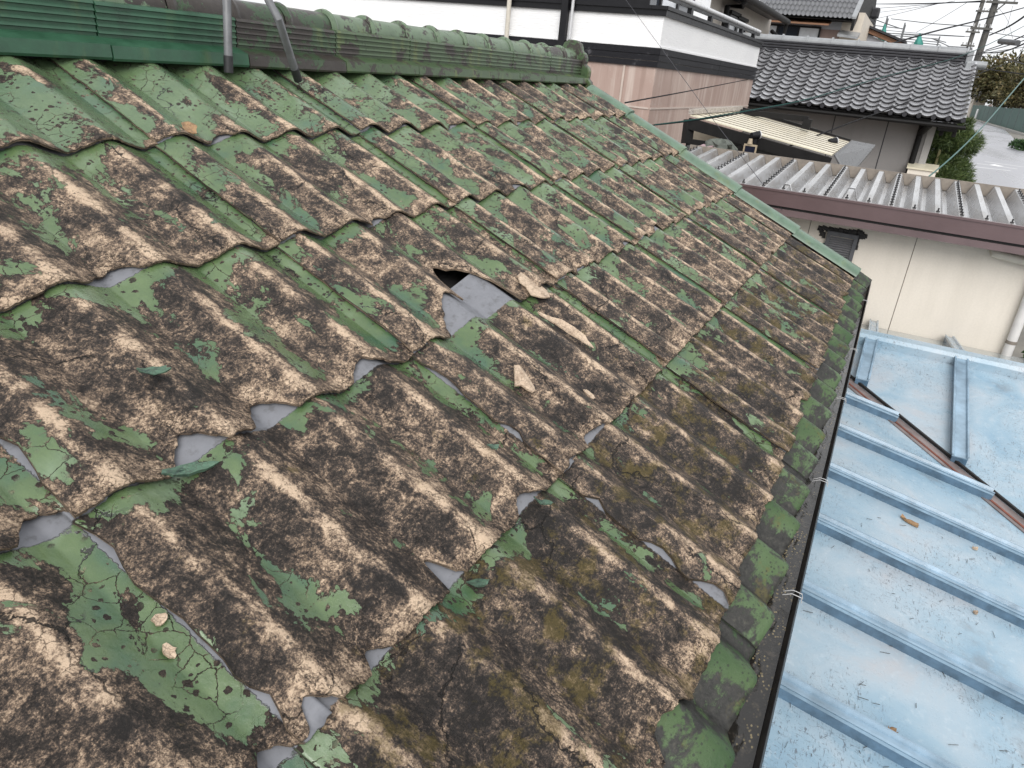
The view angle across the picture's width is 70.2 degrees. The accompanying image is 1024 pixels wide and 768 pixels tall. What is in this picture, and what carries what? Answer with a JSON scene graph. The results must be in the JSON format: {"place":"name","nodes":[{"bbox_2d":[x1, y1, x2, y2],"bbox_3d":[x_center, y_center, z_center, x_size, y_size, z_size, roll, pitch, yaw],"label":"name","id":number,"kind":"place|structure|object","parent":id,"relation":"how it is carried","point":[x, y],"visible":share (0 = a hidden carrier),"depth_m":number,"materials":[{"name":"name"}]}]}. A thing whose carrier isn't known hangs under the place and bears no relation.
{"place":"outdoors","nodes":[
{"label":"outdoors","id":0,"kind":"place"},
{"bbox_2d":[283,0,763,145],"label":"white house","id":1,"kind":"structure","parent":0,"point":[686,34],"depth_m":9.63,"materials":[{"name":"white paint"}]},
{"bbox_2d":[650,0,694,12],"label":"window","id":2,"kind":"structure","parent":1,"relation":"in","point":[652,2],"depth_m":11.29,"materials":[{"name":"white glass"}]},
{"bbox_2d":[624,79,747,103],"bbox_3d":[2.753,-4.031,9.844,0.042,0.315,10.054,14,25,18],"label":"cable","id":3,"kind":"object","parent":1,"relation":"attached to","point":[677,93],"visible":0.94,"depth_m":7.15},
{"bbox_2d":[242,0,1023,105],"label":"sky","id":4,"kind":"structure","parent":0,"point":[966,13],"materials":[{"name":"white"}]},
{"bbox_2d":[589,0,790,69],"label":"beige house","id":5,"kind":"structure","parent":0,"point":[759,14],"depth_m":19.34,"materials":[{"name":"beige paint"}]},
{"bbox_2d":[729,10,741,30],"bbox_3d":[5.648,-9.022,18.748,0.098,1.000,1.140,16,26,23],"label":"window","id":6,"kind":"structure","parent":5,"relation":"in","point":[732,13],"depth_m":18.55,"materials":[{"name":"black glass"}]},
{"bbox_2d":[734,16,748,31],"bbox_3d":[6.091,-9.295,19.562,0.098,1.000,1.266,16,26,23],"label":"window","id":7,"kind":"structure","parent":5,"relation":"in","point":[742,19],"depth_m":19.36,"materials":[{"name":"black glass"}]},
{"bbox_2d":[653,47,1023,125],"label":"cable","id":8,"kind":"object","parent":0,"point":[828,94],"visible":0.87,"depth_m":7.43,"materials":[{"name":"black rubber"}]},
{"bbox_2d":[654,26,1023,124],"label":"cable","id":9,"kind":"object","parent":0,"point":[818,95],"visible":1,"depth_m":7.16,"materials":[{"name":"black rubber"}]},
{"bbox_2d":[884,1,952,11],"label":"wire","id":10,"kind":"object","parent":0,"point":[915,7],"visible":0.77,"depth_m":55.83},
{"bbox_2d":[928,121,1023,188],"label":"road","id":11,"kind":"structure","parent":0,"point":[996,150],"depth_m":50.40,"materials":[{"name":"grey asphalt"}]},
{"bbox_2d":[961,0,997,48],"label":"utility pole","id":12,"kind":"object","parent":11,"relation":"on","point":[980,10],"visible":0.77,"depth_m":48.36,"materials":[{"name":"concrete"}]},
{"bbox_2d":[880,29,969,36],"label":"wire","id":13,"kind":"object","parent":12,"relation":"attached to","point":[922,33],"visible":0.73,"depth_m":49.08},
{"bbox_2d":[899,33,962,36],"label":"wire","id":14,"kind":"object","parent":12,"relation":"attached to","point":[936,35],"visible":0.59,"depth_m":49.07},
{"bbox_2d":[891,18,972,26],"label":"wire","id":15,"kind":"object","parent":12,"relation":"attached to","point":[931,23],"visible":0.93,"depth_m":55.91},
{"bbox_2d":[886,0,980,7],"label":"wire","id":16,"kind":"object","parent":12,"relation":"attached to","point":[925,4],"visible":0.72,"depth_m":52.91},
{"bbox_2d":[891,1,980,3],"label":"wire","id":17,"kind":"object","parent":12,"relation":"attached to","point":[920,3],"visible":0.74,"depth_m":53.11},
{"bbox_2d":[957,0,1017,124],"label":"utility pole","id":18,"kind":"object","parent":11,"relation":"on","point":[986,28],"visible":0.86,"depth_m":34.87,"materials":[{"name":"concrete"}]},
{"bbox_2d":[921,1,985,3],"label":"wire","id":19,"kind":"object","parent":18,"relation":"attached to","point":[950,2],"visible":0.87,"depth_m":38.25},
{"bbox_2d":[892,7,1023,42],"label":"cable","id":20,"kind":"object","parent":18,"relation":"attached to","point":[952,26],"visible":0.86,"depth_m":26.12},
{"bbox_2d":[997,38,1020,45],"bbox_3d":[15.570,-10.715,22.817,0.170,0.246,1.135,7,24,3],"label":"cable closure","id":21,"kind":"object","parent":20,"relation":"hanging from","point":[1009,42],"visible":0.94,"depth_m":22.68,"materials":[{"name":"grey plastic"}]},
{"bbox_2d":[979,40,1023,52],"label":"wire","id":22,"kind":"object","parent":18,"relation":"attached to","point":[997,48],"visible":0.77,"depth_m":30.26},
{"bbox_2d":[982,56,1023,63],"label":"wire","id":23,"kind":"object","parent":18,"relation":"attached to","point":[1004,59],"visible":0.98,"depth_m":28.71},
{"bbox_2d":[983,43,1023,52],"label":"wire","id":24,"kind":"object","parent":18,"relation":"attached to","point":[1006,50],"visible":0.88,"depth_m":27.00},
{"bbox_2d":[985,35,1023,50],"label":"wire","id":25,"kind":"object","parent":18,"relation":"attached to","point":[1002,44],"visible":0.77,"depth_m":29.83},
{"bbox_2d":[986,69,1023,74],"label":"wire","id":26,"kind":"object","parent":18,"relation":"attached to","point":[1007,71],"visible":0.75,"depth_m":28.14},
{"bbox_2d":[989,16,1023,35],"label":"wire","id":27,"kind":"object","parent":18,"relation":"attached to","point":[1022,17],"visible":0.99,"depth_m":26.50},
{"bbox_2d":[968,117,1023,356],"bbox_3d":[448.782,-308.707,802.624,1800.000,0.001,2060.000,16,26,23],"label":"ground","id":28,"kind":"structure","parent":0,"point":[1018,349],"depth_m":11.48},
{"bbox_2d":[0,0,871,767],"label":"tiled house","id":29,"kind":"structure","parent":28,"relation":"on","point":[310,290],"depth_m":1.58,"materials":[{"name":"tile"}]},
{"bbox_2d":[136,365,171,374],"bbox_3d":[-0.626,-0.027,1.266,0.036,0.016,0.056,22,29,32],"label":"paint flake","id":30,"kind":"object","parent":29,"relation":"on","point":[154,370],"visible":1,"depth_m":1.27,"materials":[{"name":"green paint"}]},
{"bbox_2d":[151,613,166,625],"bbox_3d":[-0.484,0.323,1.000,0.017,0.012,0.021,16,26,23],"label":"tile chip","id":31,"kind":"object","parent":29,"relation":"on","point":[158,619],"visible":1,"depth_m":1.00,"materials":[{"name":"beige tile"}]},
{"bbox_2d":[162,642,176,658],"bbox_3d":[-0.462,0.359,0.980,0.025,0.014,0.016,16,26,23],"label":"tile chip","id":32,"kind":"object","parent":29,"relation":"on","point":[168,651],"visible":1,"depth_m":0.98,"materials":[{"name":"beige tile"}]},
{"bbox_2d":[181,121,196,133],"bbox_3d":[-0.891,-0.708,2.012,0.041,0.027,0.068,-7,27,-27],"label":"dry leaf","id":33,"kind":"object","parent":29,"relation":"on","point":[188,127],"visible":1,"depth_m":2.01,"materials":[{"name":"brown plant"}]},
{"bbox_2d":[161,461,218,476],"bbox_3d":[-0.530,0.139,1.199,0.023,0.022,0.096,25,30,37],"label":"paint flake","id":34,"kind":"object","parent":29,"relation":"on","point":[189,469],"visible":1,"depth_m":1.20,"materials":[{"name":"green paint"}]},
{"bbox_2d":[222,0,301,82],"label":"antenna stand","id":35,"kind":"object","parent":29,"relation":"on","point":[227,38],"visible":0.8,"depth_m":2.39,"materials":[{"name":"silver metal"}]},
{"bbox_2d":[466,578,489,587],"bbox_3d":[-0.063,0.351,1.289,0.036,0.024,0.042,16,26,23],"label":"paint curl","id":36,"kind":"object","parent":29,"relation":"on","point":[480,582],"visible":1,"depth_m":1.29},
{"bbox_2d":[487,444,498,449],"bbox_3d":[-0.042,0.132,1.556,0.026,0.012,0.024,10,24,9],"label":"paint curl","id":37,"kind":"object","parent":29,"relation":"on","point":[494,446],"visible":1,"depth_m":1.56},
{"bbox_2d":[514,365,534,392],"bbox_3d":[0.033,-0.014,1.853,0.055,0.054,0.064,2,24,-8],"label":"tile flake","id":38,"kind":"object","parent":29,"relation":"on","point":[522,378],"visible":1,"depth_m":1.85,"materials":[{"name":"beige tile"}]},
{"bbox_2d":[517,273,549,298],"bbox_3d":[0.066,-0.309,2.273,0.091,0.057,0.120,-10,28,-32],"label":"tile flake","id":39,"kind":"object","parent":29,"relation":"on","point":[531,286],"visible":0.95,"depth_m":2.26,"materials":[{"name":"beige tile"}]},
{"bbox_2d":[534,496,552,504],"bbox_3d":[0.064,0.241,1.500,0.042,0.022,0.034,16,26,23],"label":"paint curl","id":40,"kind":"object","parent":29,"relation":"on","point":[545,502],"visible":1,"depth_m":1.50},
{"bbox_2d":[538,311,593,347],"bbox_3d":[0.160,-0.161,2.166,0.187,0.078,0.045,12,25,13],"label":"tile flake","id":41,"kind":"object","parent":29,"relation":"on","point":[571,330],"visible":1,"depth_m":2.17,"materials":[{"name":"beige tile"}]},
{"bbox_2d":[583,389,594,398],"bbox_3d":[0.210,0.028,1.993,0.038,0.021,0.020,16,26,23],"label":"tile chip","id":42,"kind":"object","parent":29,"relation":"on","point":[589,393],"visible":1,"depth_m":1.99,"materials":[{"name":"beige tile"}]},
{"bbox_2d":[681,106,874,166],"bbox_3d":[2.985,-2.721,8.068,1.859,0.534,1.638,16,26,23],"label":"cream lean to","id":43,"kind":"object","parent":28,"relation":"on","point":[779,127],"visible":0.92,"depth_m":7.76,"materials":[{"name":"beige metal"}]},
{"bbox_2d":[743,138,757,152],"bbox_3d":[2.429,-2.386,7.412,0.127,0.244,0.103,-2,25,-16],"label":"solar lamp","id":44,"kind":"object","parent":43,"relation":"attached to","point":[749,146],"visible":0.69,"depth_m":7.39,"materials":[{"name":"beige plastic"}]},
{"bbox_2d":[750,130,761,143],"bbox_3d":[2.466,-2.506,7.389,0.102,0.133,0.084,-1,25,-14],"label":"spotlight","id":45,"kind":"object","parent":43,"relation":"attached to","point":[756,135],"visible":1,"depth_m":7.36,"materials":[{"name":"black metal"}]},
{"bbox_2d":[828,137,838,142],"bbox_3d":[3.550,-2.672,8.073,0.102,0.133,0.084,-1,25,-14],"label":"spotlight","id":46,"kind":"object","parent":43,"relation":"attached to","point":[834,140],"visible":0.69,"depth_m":8.03,"materials":[{"name":"black metal"}]},
{"bbox_2d":[789,57,1023,145],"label":"cable","id":47,"kind":"object","parent":43,"relation":"attached to","point":[907,101],"visible":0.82,"depth_m":10.22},
{"bbox_2d":[760,0,876,40],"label":"tiled house","id":48,"kind":"structure","parent":28,"relation":"on","point":[843,19],"depth_m":29.34,"materials":[{"name":"grey tile"}]},
{"bbox_2d":[769,24,821,37],"bbox_3d":[11.361,-14.089,30.356,2.562,1.600,0.068,16,26,23],"label":"window","id":49,"kind":"structure","parent":48,"relation":"in","point":[792,30],"depth_m":29.95,"materials":[{"name":"black glass"}]},
{"bbox_2d":[687,144,1023,356],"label":"workshop","id":50,"kind":"structure","parent":28,"relation":"on","point":[935,258],"depth_m":5.51,"materials":[{"name":"beige metal"}]},
{"bbox_2d":[626,0,782,209],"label":"wire","id":51,"kind":"object","parent":50,"relation":"attached to","point":[699,100],"visible":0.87,"depth_m":6.77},
{"bbox_2d":[823,78,1023,243],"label":"cable","id":52,"kind":"object","parent":50,"relation":"attached to","point":[975,133],"visible":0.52,"depth_m":7.76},
{"bbox_2d":[730,32,987,172],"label":"grey tiled house","id":53,"kind":"structure","parent":28,"relation":"on","point":[793,68],"depth_m":14.89,"materials":[{"name":"silver ceramic"}]},
{"bbox_2d":[870,7,880,36],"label":"tiled house","id":54,"kind":"structure","parent":28,"relation":"on","point":[875,13],"depth_m":35.22,"materials":[{"name":"grey tile"}]},
{"bbox_2d":[867,26,906,43],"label":"brown gable house","id":55,"kind":"structure","parent":28,"relation":"on","point":[878,34],"depth_m":32.01,"materials":[{"name":"brown wood"}]},
{"bbox_2d":[762,319,1023,767],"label":"blue roof annex","id":56,"kind":"object","parent":28,"relation":"on","point":[930,437],"visible":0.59,"depth_m":2.77,"materials":[{"name":"metal"}]},
{"bbox_2d":[778,421,1023,766],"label":"needle litter","id":57,"kind":"object","parent":56,"relation":"on","point":[889,653],"visible":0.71,"depth_m":2.23,"materials":[{"name":"brown plant"}]},
{"bbox_2d":[900,514,918,527],"bbox_3d":[1.716,0.590,3.141,0.077,0.028,0.027,22,29,33],"label":"dead leaf","id":58,"kind":"object","parent":56,"relation":"on","point":[909,521],"visible":1,"depth_m":3.13,"materials":[{"name":"brown plant"}]},
{"bbox_2d":[875,16,949,46],"bbox_3d":[21.428,-16.250,40.502,4.154,7.274,1.261,16,26,23],"label":"scaffolding","id":59,"kind":"object","parent":28,"relation":"on","point":[903,30],"visible":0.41,"depth_m":38.94,"materials":[{"name":"grey metal"}]},
{"bbox_2d":[914,34,922,44],"bbox_3d":[21.698,-18.298,38.755,0.474,0.631,0.477,16,26,23],"label":"furled sheet","id":60,"kind":"object","parent":59,"relation":"attached to","point":[918,41],"visible":0.77,"depth_m":38.65,"materials":[{"name":"teal"}]},
{"bbox_2d":[907,163,938,176],"bbox_3d":[8.054,-3.367,14.847,0.560,2.167,0.510,16,26,23],"label":"garden cabinet","id":61,"kind":"object","parent":28,"relation":"on","point":[925,169],"visible":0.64,"depth_m":14.32,"materials":[{"name":"white plastic"}]},
{"bbox_2d":[934,149,940,164],"bbox_3d":[8.697,-3.721,15.468,0.060,2.423,0.052,16,26,23],"label":"bamboo stake","id":62,"kind":"object","parent":28,"relation":"on","point":[936,160],"visible":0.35,"depth_m":15.03,"materials":[{"name":"brown plant"}]},
{"bbox_2d":[918,115,987,181],"bbox_3d":[9.141,-4.177,15.731,1.802,3.157,1.389,-14,31,-37],"label":"pine tree","id":63,"kind":"object","parent":28,"relation":"on","point":[958,166],"visible":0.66,"depth_m":15.09,"materials":[{"name":"green plant"}]},
{"bbox_2d":[967,91,985,116],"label":"distant house","id":64,"kind":"structure","parent":28,"relation":"on","point":[976,102],"depth_m":221.44,"materials":[{"name":"white concrete"}]},
{"bbox_2d":[983,90,1002,106],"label":"shrub","id":65,"kind":"object","parent":28,"relation":"on","point":[995,103],"visible":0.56,"depth_m":208.35,"materials":[{"name":"green plant"}]},
{"bbox_2d":[969,104,1023,132],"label":"green fence","id":66,"kind":"object","parent":28,"relation":"on","point":[1011,118],"visible":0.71,"depth_m":143.13,"materials":[{"name":"green metal"}]},
{"bbox_2d":[970,118,1023,135],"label":"kerb","id":67,"kind":"structure","parent":28,"relation":"on","point":[1013,131],"depth_m":130.56,"materials":[{"name":"concrete"}]},
{"bbox_2d":[970,49,1023,107],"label":"broadleaf tree","id":68,"kind":"object","parent":28,"relation":"on","point":[985,83],"visible":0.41,"depth_m":210.38,"materials":[{"name":"green plant"}]},
{"bbox_2d":[992,64,1023,108],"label":"broadleaf tree","id":69,"kind":"object","parent":28,"relation":"on","point":[1015,99],"visible":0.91,"depth_m":199.09,"materials":[{"name":"green plant"}]},
{"bbox_2d":[1008,137,1023,150],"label":"roadside shrub","id":70,"kind":"object","parent":28,"relation":"on","point":[1016,144],"visible":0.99,"depth_m":66.14,"materials":[{"name":"green plant"}]},
{"bbox_3d":[2.085,-2.420,7.565,0.344,0.142,0.291,16,26,23],"label":"rag","id":71,"kind":"object","parent":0,"visible":0},
{"bbox_2d":[705,138,737,150],"bbox_3d":[2.147,-2.426,7.514,0.349,0.204,0.318,16,26,23],"label":"rag","id":72,"kind":"object","parent":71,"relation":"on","point":[721,143],"visible":0.45,"depth_m":7.45,"materials":[{"name":"grey fabric"}]}
]}

